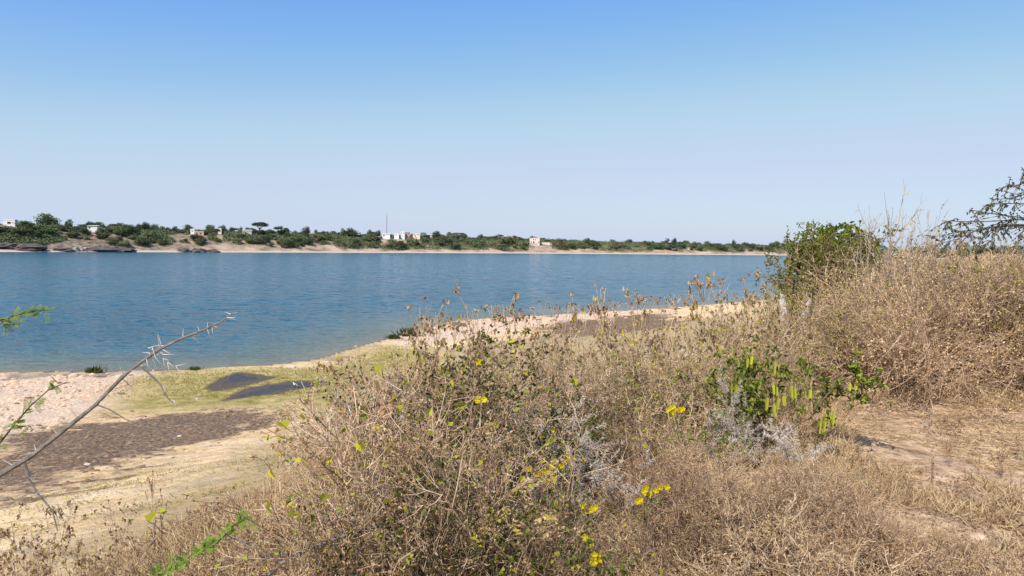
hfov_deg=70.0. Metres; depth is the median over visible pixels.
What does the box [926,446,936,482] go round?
dark weed
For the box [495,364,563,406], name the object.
dry shrub
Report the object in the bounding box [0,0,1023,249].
sky
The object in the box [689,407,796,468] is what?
spiny plant
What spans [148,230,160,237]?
shrub
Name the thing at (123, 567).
dry herb
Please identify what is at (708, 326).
dry herb
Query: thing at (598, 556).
flowering herb
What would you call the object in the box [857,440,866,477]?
dark weed
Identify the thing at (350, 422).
dry shrub
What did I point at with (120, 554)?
dry herb
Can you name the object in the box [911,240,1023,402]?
tangled shrub
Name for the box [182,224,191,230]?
tree
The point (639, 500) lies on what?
flowering herb
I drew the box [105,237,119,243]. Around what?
shrub
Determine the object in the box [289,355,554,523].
bare shrub
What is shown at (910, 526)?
dry weed
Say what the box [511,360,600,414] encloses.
dry shrub
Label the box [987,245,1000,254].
tree
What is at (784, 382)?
dry shrub
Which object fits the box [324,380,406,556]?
dry herb
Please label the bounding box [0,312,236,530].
dead branch
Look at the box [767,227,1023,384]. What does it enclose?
tangled shrub
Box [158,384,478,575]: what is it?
dry shrub
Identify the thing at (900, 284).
tangled shrub
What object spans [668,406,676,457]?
flowering herb
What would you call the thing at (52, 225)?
shrub
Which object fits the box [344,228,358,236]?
tree
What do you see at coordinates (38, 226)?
shrub
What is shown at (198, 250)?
rock
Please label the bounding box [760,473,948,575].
dry weed
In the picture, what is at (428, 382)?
dry herb
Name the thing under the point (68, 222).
tree
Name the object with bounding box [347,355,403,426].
dry herb
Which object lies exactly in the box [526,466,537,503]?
flowering herb
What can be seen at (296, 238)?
shrub
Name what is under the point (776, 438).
spiny plant
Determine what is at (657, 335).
dry herb
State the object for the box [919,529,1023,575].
dry weed
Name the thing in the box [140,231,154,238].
shrub
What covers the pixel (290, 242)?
shrub
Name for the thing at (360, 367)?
leafy shrub
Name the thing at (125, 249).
rock
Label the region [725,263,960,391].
tangled shrub
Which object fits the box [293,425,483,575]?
dry shrub
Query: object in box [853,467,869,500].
dark weed
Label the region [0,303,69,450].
acacia shrub
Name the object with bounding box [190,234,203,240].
shrub
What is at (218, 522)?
dry herb
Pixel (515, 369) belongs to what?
dry shrub
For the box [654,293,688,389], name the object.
dry herb
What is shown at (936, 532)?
dry weed
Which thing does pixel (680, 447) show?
dry weed
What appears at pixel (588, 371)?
dry shrub
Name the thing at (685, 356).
tangled shrub
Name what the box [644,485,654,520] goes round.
flowering herb
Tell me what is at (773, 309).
green herb
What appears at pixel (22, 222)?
tree
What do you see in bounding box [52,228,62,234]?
shrub
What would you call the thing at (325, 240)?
shrub
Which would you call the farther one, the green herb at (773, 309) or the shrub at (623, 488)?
the green herb at (773, 309)
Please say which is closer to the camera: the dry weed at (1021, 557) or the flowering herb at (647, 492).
the dry weed at (1021, 557)
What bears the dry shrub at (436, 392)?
on the ground at (208, 444)
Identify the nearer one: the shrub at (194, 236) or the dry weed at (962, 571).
the dry weed at (962, 571)
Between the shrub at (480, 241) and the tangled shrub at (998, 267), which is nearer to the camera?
the tangled shrub at (998, 267)
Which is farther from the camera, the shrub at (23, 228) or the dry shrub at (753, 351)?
the shrub at (23, 228)
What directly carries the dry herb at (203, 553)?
on the ground at (208, 444)
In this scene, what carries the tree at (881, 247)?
on the ground at (208, 444)
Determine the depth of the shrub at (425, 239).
779.82 m
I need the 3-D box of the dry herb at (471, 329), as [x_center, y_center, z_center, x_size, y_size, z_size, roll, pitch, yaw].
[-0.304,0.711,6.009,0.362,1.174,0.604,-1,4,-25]
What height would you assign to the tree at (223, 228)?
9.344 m
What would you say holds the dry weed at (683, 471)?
on the ground at (208, 444)
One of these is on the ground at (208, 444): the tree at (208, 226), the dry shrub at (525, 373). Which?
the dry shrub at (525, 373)
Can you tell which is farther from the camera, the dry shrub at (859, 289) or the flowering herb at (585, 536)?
the dry shrub at (859, 289)
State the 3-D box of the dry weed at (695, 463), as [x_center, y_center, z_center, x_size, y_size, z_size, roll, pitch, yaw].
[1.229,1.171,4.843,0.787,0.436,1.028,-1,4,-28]
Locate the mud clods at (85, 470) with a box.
[0,313,690,503]
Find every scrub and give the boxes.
[0,223,786,252]
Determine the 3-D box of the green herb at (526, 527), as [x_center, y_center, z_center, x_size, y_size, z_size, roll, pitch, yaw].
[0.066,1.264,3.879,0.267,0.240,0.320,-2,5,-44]
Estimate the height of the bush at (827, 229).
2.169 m
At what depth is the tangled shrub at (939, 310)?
8.36 m
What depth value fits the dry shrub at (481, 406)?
6.03 m
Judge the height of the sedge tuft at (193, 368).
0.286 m
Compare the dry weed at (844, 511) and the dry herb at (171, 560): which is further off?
the dry weed at (844, 511)
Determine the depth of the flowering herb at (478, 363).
4.39 m
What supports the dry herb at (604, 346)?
on the ground at (208, 444)
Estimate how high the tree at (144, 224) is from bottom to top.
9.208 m
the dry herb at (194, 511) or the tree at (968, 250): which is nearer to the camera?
the dry herb at (194, 511)
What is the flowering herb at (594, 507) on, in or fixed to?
on the ground at (208, 444)
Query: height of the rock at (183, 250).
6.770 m
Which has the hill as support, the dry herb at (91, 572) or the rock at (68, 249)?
the rock at (68, 249)
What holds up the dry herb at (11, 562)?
on the ground at (208, 444)
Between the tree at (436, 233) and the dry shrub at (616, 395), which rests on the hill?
the tree at (436, 233)
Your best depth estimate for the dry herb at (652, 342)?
6.26 m
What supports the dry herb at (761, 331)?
on the ground at (208, 444)
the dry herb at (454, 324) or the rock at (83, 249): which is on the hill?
the rock at (83, 249)
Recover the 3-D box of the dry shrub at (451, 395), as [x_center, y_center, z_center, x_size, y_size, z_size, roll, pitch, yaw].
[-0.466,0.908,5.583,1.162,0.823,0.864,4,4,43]
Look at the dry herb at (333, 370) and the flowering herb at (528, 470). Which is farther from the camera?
the dry herb at (333, 370)
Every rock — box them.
[0,242,17,247]
[6,243,46,250]
[52,247,75,251]
[79,246,87,251]
[88,245,124,251]
[117,246,136,251]
[177,248,191,251]
[191,248,205,251]
[206,249,219,251]
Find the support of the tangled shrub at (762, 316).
on the ground at (208, 444)
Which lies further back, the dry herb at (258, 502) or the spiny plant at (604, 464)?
the spiny plant at (604, 464)
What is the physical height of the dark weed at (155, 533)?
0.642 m
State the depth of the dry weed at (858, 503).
4.41 m
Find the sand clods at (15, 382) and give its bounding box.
[0,310,639,431]
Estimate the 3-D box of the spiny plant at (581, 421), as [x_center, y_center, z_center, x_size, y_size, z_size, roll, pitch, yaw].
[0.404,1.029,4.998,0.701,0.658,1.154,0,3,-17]
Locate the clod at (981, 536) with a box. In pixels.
[970,533,987,540]
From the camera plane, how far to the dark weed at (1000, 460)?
5.27 m
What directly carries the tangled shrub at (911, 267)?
on the ground at (208, 444)
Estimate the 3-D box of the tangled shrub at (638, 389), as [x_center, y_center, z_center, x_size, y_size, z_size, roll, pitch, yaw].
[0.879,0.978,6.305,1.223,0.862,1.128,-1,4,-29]
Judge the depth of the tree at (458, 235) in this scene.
839.03 m
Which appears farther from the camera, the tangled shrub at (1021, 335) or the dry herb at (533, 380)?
the tangled shrub at (1021, 335)
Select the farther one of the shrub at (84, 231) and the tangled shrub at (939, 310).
the shrub at (84, 231)
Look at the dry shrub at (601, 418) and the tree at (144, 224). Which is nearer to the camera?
the dry shrub at (601, 418)
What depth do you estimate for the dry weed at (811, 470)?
4.95 m
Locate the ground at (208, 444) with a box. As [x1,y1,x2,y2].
[0,254,1023,575]
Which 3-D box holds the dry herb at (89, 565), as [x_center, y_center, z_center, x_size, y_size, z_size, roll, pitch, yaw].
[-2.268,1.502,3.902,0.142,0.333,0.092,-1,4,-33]
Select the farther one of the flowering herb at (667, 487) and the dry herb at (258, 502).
the dry herb at (258, 502)
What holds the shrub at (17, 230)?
on the hill
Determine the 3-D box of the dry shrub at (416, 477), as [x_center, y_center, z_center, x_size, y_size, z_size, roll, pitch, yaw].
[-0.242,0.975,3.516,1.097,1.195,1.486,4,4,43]
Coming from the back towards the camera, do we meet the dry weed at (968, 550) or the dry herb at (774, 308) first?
the dry herb at (774, 308)
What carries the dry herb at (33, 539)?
on the ground at (208, 444)
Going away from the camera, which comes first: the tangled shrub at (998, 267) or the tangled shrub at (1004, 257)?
the tangled shrub at (998, 267)
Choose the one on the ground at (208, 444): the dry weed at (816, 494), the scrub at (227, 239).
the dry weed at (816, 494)
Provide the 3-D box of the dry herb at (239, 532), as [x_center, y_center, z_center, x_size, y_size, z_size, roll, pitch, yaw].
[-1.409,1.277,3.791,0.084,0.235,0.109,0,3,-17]
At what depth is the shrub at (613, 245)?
940.37 m
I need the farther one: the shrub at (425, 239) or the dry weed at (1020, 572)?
the shrub at (425, 239)
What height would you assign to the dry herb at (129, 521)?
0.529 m
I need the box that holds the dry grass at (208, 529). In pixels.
[57,333,1023,575]
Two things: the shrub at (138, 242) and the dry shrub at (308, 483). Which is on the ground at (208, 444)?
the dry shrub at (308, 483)
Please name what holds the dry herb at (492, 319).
on the ground at (208, 444)
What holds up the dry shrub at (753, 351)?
on the ground at (208, 444)
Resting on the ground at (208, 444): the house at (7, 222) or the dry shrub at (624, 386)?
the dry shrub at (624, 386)
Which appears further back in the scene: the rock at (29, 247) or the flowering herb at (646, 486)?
the rock at (29, 247)
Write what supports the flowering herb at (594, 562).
on the ground at (208, 444)
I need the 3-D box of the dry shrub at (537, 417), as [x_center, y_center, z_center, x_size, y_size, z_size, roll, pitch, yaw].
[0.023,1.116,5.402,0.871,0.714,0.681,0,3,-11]
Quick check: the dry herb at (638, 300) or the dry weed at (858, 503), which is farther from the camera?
the dry herb at (638, 300)
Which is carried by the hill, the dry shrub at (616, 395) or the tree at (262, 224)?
the tree at (262, 224)
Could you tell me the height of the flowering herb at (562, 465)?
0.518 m
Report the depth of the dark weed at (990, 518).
4.27 m
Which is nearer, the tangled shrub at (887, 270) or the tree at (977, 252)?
the tangled shrub at (887, 270)
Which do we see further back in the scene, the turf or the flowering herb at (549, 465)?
the turf
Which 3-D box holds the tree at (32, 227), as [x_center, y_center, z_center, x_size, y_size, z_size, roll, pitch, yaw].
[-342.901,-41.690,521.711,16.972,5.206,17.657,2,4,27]
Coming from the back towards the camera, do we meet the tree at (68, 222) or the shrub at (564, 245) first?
the shrub at (564, 245)
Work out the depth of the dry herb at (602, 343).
6.93 m
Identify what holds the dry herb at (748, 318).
on the ground at (208, 444)
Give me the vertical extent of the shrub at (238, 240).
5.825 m
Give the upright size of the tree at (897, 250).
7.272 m
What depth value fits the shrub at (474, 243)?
815.40 m
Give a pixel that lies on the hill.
(93, 240)
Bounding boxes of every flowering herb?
[474,395,486,513]
[475,359,482,467]
[521,506,537,550]
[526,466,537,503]
[535,469,544,525]
[538,473,549,539]
[544,467,555,528]
[548,463,560,537]
[557,455,570,518]
[580,502,597,553]
[581,534,595,575]
[588,551,597,575]
[590,558,602,575]
[596,553,605,573]
[630,497,643,534]
[641,487,658,531]
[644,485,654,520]
[655,483,669,521]
[666,404,675,455]
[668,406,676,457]
[673,406,685,445]
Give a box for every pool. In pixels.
[224,374,258,383]
[236,383,315,396]
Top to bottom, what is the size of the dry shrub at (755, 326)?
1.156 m
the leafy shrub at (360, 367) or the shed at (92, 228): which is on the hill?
the shed at (92, 228)
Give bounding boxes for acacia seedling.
[148,508,260,575]
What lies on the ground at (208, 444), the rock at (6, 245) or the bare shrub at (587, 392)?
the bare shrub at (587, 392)
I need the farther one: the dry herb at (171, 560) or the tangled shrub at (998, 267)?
the tangled shrub at (998, 267)
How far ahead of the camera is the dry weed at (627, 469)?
4.88 m
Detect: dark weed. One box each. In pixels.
[145,470,166,575]
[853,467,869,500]
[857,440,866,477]
[904,474,911,498]
[925,489,939,520]
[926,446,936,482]
[943,430,954,466]
[954,472,973,502]
[970,450,982,474]
[986,498,995,529]
[995,441,1006,477]
[1008,470,1023,502]
[1015,428,1023,459]
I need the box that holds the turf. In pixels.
[98,343,506,397]
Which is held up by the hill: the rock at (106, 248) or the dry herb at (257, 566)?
the rock at (106, 248)
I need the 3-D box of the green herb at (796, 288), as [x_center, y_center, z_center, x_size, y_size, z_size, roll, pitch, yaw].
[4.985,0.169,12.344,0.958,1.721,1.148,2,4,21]
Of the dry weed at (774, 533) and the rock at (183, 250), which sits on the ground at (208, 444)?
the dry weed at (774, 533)
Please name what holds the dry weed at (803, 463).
on the ground at (208, 444)
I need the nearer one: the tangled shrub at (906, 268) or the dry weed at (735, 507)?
the dry weed at (735, 507)
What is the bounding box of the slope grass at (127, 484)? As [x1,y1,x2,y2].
[0,309,746,555]
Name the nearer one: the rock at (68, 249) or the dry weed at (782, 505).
the dry weed at (782, 505)
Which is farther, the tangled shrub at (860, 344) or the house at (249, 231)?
the house at (249, 231)
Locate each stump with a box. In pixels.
[778,281,794,361]
[802,286,813,342]
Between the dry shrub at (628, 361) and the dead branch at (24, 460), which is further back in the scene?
the dry shrub at (628, 361)
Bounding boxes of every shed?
[87,225,99,231]
[382,234,389,238]
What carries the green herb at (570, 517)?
on the ground at (208, 444)
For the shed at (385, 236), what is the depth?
772.04 m
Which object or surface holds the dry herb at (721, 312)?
on the ground at (208, 444)
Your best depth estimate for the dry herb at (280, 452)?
4.65 m
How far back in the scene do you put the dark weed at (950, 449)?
5.47 m
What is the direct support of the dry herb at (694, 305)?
on the ground at (208, 444)
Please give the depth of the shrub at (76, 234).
534.19 m
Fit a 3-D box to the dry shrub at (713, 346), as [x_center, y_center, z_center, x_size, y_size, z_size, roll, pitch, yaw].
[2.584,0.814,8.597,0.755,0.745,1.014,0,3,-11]
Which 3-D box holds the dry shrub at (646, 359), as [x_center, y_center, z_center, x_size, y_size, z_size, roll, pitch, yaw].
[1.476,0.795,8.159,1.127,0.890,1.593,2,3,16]
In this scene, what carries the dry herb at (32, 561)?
on the ground at (208, 444)
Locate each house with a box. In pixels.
[3,219,17,226]
[194,231,204,235]
[242,230,252,234]
[394,233,398,238]
[401,231,404,239]
[413,233,419,238]
[530,238,539,244]
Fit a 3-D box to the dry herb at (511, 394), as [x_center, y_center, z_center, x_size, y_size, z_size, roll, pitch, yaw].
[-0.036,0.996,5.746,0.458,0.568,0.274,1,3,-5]
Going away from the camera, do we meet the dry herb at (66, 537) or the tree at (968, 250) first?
the dry herb at (66, 537)
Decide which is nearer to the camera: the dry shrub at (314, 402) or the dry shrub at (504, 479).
the dry shrub at (504, 479)
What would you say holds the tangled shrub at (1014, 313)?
on the ground at (208, 444)
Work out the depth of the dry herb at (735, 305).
7.62 m
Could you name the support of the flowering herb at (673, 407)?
on the ground at (208, 444)
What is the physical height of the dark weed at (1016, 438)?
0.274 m
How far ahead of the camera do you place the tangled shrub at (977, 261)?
9.53 m
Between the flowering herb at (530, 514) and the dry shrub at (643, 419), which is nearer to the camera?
the flowering herb at (530, 514)
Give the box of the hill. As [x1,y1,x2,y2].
[0,229,1021,256]
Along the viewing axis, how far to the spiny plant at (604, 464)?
4.56 m
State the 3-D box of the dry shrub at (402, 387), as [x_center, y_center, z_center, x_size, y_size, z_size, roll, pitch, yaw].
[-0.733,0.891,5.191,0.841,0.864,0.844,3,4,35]
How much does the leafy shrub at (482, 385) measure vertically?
1.362 m
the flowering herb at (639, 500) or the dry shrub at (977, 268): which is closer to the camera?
the flowering herb at (639, 500)
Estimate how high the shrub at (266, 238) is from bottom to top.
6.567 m
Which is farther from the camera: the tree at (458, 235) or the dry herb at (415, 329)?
the tree at (458, 235)
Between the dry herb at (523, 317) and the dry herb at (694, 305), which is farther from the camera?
the dry herb at (694, 305)
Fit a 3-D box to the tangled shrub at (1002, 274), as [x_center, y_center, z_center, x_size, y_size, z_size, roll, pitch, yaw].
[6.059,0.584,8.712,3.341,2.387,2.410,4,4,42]
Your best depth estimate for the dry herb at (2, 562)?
4.30 m
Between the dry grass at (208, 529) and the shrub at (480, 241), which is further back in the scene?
the shrub at (480, 241)
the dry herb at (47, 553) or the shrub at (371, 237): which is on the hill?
the shrub at (371, 237)
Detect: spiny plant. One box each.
[510,378,623,483]
[515,410,623,510]
[565,432,653,497]
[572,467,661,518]
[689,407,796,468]
[716,364,806,461]
[733,418,830,471]
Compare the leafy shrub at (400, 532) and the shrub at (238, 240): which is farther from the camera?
the shrub at (238, 240)
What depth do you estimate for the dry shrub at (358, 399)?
5.76 m
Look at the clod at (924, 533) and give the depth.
4.04 m
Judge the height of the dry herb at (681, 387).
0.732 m
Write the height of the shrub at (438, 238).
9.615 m
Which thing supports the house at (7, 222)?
on the hill
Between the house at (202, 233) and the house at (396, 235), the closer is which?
the house at (202, 233)
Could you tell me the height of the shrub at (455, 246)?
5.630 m
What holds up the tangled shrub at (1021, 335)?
on the ground at (208, 444)
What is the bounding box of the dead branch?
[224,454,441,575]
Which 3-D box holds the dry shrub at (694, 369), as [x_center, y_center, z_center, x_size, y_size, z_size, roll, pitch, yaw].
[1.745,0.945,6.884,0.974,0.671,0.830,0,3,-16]
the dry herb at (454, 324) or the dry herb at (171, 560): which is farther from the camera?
the dry herb at (454, 324)
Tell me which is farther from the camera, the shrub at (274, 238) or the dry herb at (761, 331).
the shrub at (274, 238)
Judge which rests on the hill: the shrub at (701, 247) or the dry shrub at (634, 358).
the shrub at (701, 247)
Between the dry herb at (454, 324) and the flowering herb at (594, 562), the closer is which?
the flowering herb at (594, 562)
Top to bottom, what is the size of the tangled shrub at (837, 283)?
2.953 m
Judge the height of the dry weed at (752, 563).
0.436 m
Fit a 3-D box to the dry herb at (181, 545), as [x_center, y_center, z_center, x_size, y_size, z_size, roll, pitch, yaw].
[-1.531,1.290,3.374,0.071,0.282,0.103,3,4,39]
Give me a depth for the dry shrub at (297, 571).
3.12 m
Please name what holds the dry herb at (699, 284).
on the ground at (208, 444)
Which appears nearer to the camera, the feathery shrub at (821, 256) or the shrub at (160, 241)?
the feathery shrub at (821, 256)
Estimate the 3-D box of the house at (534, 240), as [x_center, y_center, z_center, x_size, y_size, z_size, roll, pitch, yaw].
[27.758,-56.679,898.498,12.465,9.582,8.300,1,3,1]
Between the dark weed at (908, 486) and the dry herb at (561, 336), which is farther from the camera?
the dry herb at (561, 336)
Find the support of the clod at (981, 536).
on the ground at (208, 444)
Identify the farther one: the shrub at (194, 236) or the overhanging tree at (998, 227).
the shrub at (194, 236)
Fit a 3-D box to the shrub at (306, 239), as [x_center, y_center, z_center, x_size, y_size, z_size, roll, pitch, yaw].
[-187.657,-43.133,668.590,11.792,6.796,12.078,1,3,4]
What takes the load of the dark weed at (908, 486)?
on the ground at (208, 444)
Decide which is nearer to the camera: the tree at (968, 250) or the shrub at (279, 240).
the tree at (968, 250)
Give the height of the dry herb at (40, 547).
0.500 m
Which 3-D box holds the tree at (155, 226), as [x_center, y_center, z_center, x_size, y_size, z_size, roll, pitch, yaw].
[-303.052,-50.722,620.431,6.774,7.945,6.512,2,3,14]
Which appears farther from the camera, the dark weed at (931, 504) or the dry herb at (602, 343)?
the dry herb at (602, 343)
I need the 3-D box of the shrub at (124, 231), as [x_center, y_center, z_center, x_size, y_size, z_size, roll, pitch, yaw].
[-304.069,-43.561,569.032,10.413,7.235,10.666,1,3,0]
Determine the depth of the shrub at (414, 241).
755.59 m
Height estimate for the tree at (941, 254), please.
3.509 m
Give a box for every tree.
[12,220,36,226]
[16,226,43,229]
[33,213,61,225]
[64,219,72,226]
[142,221,151,229]
[151,224,159,229]
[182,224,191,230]
[205,224,214,229]
[210,228,220,231]
[217,225,226,232]
[251,222,267,229]
[264,229,272,233]
[273,226,289,234]
[300,226,310,233]
[312,233,319,241]
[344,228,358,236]
[432,230,440,238]
[451,232,465,238]
[876,245,889,262]
[889,246,902,259]
[918,167,1023,265]
[940,245,951,257]
[957,242,970,257]
[970,245,988,254]
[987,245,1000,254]
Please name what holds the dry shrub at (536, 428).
on the ground at (208, 444)
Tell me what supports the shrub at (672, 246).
on the hill
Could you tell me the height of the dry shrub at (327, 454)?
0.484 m
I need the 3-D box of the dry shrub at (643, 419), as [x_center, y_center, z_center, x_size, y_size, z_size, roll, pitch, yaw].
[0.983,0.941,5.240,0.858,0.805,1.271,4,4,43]
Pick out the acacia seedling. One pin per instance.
(206, 547)
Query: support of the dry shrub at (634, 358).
on the ground at (208, 444)
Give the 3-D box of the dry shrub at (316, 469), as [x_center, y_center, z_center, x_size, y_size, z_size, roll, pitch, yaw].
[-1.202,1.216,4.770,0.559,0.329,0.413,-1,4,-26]
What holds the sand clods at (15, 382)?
on the ground at (208, 444)
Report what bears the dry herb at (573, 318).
on the ground at (208, 444)
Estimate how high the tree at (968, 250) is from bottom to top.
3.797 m
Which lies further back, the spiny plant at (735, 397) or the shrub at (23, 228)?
the shrub at (23, 228)
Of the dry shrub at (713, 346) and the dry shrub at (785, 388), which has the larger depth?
the dry shrub at (713, 346)
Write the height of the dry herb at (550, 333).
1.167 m
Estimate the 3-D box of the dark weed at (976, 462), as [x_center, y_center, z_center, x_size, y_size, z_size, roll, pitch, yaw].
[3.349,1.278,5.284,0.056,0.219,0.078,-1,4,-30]
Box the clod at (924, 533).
[885,526,928,541]
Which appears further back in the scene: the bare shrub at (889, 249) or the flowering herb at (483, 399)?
the bare shrub at (889, 249)
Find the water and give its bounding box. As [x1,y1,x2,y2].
[0,252,944,371]
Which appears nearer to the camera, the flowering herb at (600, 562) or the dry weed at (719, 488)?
the flowering herb at (600, 562)
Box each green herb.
[449,476,639,575]
[509,509,553,541]
[514,389,619,479]
[537,485,610,546]
[581,406,635,471]
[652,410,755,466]
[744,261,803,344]
[755,274,802,337]
[777,251,825,334]
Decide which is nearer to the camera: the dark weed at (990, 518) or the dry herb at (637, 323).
the dark weed at (990, 518)
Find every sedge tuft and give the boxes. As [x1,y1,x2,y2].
[84,365,108,373]
[185,367,203,369]
[383,334,400,338]
[391,326,430,336]
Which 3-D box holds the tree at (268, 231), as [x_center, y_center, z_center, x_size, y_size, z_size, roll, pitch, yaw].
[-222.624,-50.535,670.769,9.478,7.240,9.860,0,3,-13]
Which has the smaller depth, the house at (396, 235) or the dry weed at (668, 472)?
the dry weed at (668, 472)
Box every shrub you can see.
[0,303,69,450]
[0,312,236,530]
[8,227,22,232]
[15,227,30,231]
[20,228,40,232]
[25,232,41,237]
[33,224,48,228]
[36,226,53,233]
[49,224,60,231]
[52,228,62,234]
[65,226,78,231]
[67,232,80,237]
[80,228,91,234]
[95,228,110,237]
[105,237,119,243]
[113,227,129,234]
[115,240,130,246]
[118,362,561,575]
[122,226,138,233]
[131,239,146,244]
[138,237,149,244]
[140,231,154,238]
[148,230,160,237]
[156,239,164,244]
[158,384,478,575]
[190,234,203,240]
[206,405,450,575]
[206,559,238,575]
[230,237,241,243]
[231,509,337,575]
[249,316,577,505]
[253,467,296,491]
[259,235,270,241]
[262,345,537,575]
[264,377,420,479]
[269,234,278,239]
[276,237,286,243]
[276,418,538,575]
[279,463,357,509]
[280,239,293,244]
[288,381,446,468]
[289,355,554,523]
[290,236,303,242]
[291,449,357,499]
[292,418,389,475]
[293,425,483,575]
[300,237,312,243]
[312,358,550,480]
[317,238,329,242]
[322,328,491,483]
[326,305,598,516]
[328,366,418,433]
[335,356,477,461]
[339,362,640,575]
[344,354,456,422]
[354,411,605,575]
[355,415,544,575]
[364,233,375,241]
[366,240,375,246]
[366,350,501,441]
[383,371,506,440]
[392,241,403,247]
[406,237,419,245]
[419,237,428,241]
[435,236,446,241]
[439,345,514,408]
[449,372,514,423]
[450,244,460,248]
[455,385,577,489]
[456,349,577,403]
[470,242,481,247]
[476,237,485,242]
[479,328,741,466]
[493,395,570,455]
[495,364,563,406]
[498,348,625,433]
[499,486,678,575]
[501,327,643,456]
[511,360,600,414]
[522,335,621,392]
[538,342,721,454]
[544,357,594,400]
[553,354,698,441]
[557,243,567,248]
[563,394,668,466]
[565,350,615,391]
[581,363,664,420]
[582,352,677,424]
[585,330,665,396]
[590,359,719,467]
[598,337,699,424]
[599,321,683,390]
[609,243,619,248]
[616,348,655,376]
[641,328,766,383]
[643,353,701,400]
[644,353,727,421]
[656,323,774,431]
[665,333,892,464]
[666,244,675,249]
[671,350,727,382]
[676,331,814,410]
[687,327,745,382]
[688,309,839,410]
[694,245,704,249]
[702,263,944,407]
[706,318,821,427]
[708,294,844,398]
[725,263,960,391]
[737,219,904,322]
[737,243,1023,424]
[747,293,800,328]
[754,224,952,362]
[763,237,1013,321]
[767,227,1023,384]
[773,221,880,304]
[788,247,1000,365]
[792,232,1023,385]
[795,309,945,397]
[796,217,1023,394]
[808,246,1023,414]
[817,238,1023,388]
[818,226,1023,419]
[818,240,1023,394]
[825,247,1023,379]
[833,229,989,296]
[850,181,950,371]
[870,250,1023,391]
[891,210,968,299]
[904,242,1023,382]
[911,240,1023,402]
[915,247,1022,364]
[915,258,1023,409]
[916,217,1022,284]
[919,261,1023,386]
[920,253,1001,288]
[931,240,1015,285]
[937,249,1022,292]
[951,237,1023,345]
[951,258,1023,387]
[978,238,1022,275]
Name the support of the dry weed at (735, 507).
on the ground at (208, 444)
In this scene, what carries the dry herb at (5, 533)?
on the ground at (208, 444)
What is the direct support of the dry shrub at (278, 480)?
on the ground at (208, 444)
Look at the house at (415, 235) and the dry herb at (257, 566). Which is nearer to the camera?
the dry herb at (257, 566)
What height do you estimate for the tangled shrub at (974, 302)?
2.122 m
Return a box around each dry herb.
[0,502,48,575]
[0,532,17,575]
[0,550,11,574]
[2,530,50,575]
[3,533,61,575]
[7,533,42,575]
[20,565,57,575]
[27,539,62,575]
[31,494,78,575]
[49,505,98,575]
[71,532,112,575]
[72,544,102,574]
[75,542,98,575]
[79,566,94,575]
[83,498,138,575]
[99,547,118,575]
[112,556,132,575]
[117,538,126,564]
[120,531,141,575]
[133,537,153,575]
[162,539,179,575]
[167,538,190,575]
[179,502,207,568]
[194,533,215,572]
[213,512,230,551]
[228,544,245,573]
[232,514,245,553]
[250,485,267,528]
[250,552,267,575]
[258,408,308,505]
[290,418,322,502]
[301,353,349,450]
[320,375,356,473]
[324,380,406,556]
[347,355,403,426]
[387,322,418,434]
[393,370,445,447]
[399,297,447,413]
[406,312,457,402]
[421,299,455,390]
[436,313,470,384]
[453,284,491,393]
[454,303,498,394]
[481,304,520,424]
[489,379,532,414]
[495,292,531,384]
[498,387,538,494]
[502,305,540,414]
[505,348,562,426]
[512,296,551,408]
[516,301,579,424]
[545,301,591,397]
[559,292,591,394]
[568,296,606,368]
[574,306,616,396]
[587,281,616,374]
[596,300,629,380]
[621,287,660,408]
[622,302,642,379]
[633,297,681,399]
[633,333,676,428]
[636,297,667,388]
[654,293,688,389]
[664,362,694,429]
[675,280,711,390]
[677,271,725,391]
[690,278,723,388]
[695,278,754,390]
[710,290,763,371]
[725,278,763,357]
[737,293,771,354]
[748,278,808,390]
[754,269,785,393]
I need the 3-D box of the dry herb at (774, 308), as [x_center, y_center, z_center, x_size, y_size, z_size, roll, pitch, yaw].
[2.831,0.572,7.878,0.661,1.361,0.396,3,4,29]
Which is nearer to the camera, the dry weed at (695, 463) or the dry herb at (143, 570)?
the dry herb at (143, 570)
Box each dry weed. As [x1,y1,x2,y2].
[558,414,710,493]
[578,438,659,483]
[578,445,789,575]
[585,440,746,545]
[605,447,724,514]
[608,416,727,488]
[612,423,715,462]
[630,436,771,489]
[632,457,786,521]
[646,540,924,575]
[647,479,850,575]
[674,490,956,575]
[678,468,854,567]
[694,481,896,575]
[731,442,866,545]
[745,450,841,496]
[747,464,864,529]
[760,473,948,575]
[764,451,848,486]
[764,476,900,558]
[799,524,1023,575]
[836,491,873,509]
[879,508,966,558]
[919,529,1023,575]
[920,545,1023,575]
[923,525,956,540]
[927,526,982,564]
[990,529,1023,575]
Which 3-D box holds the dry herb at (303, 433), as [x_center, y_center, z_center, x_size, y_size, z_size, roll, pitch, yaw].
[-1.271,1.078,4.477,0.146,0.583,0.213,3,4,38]
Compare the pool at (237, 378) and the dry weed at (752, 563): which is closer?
the dry weed at (752, 563)
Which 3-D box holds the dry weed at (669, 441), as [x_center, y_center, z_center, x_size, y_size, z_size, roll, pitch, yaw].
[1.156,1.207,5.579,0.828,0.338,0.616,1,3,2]
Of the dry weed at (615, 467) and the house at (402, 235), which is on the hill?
the house at (402, 235)
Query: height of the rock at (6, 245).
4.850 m
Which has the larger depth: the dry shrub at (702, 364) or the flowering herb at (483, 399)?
the dry shrub at (702, 364)

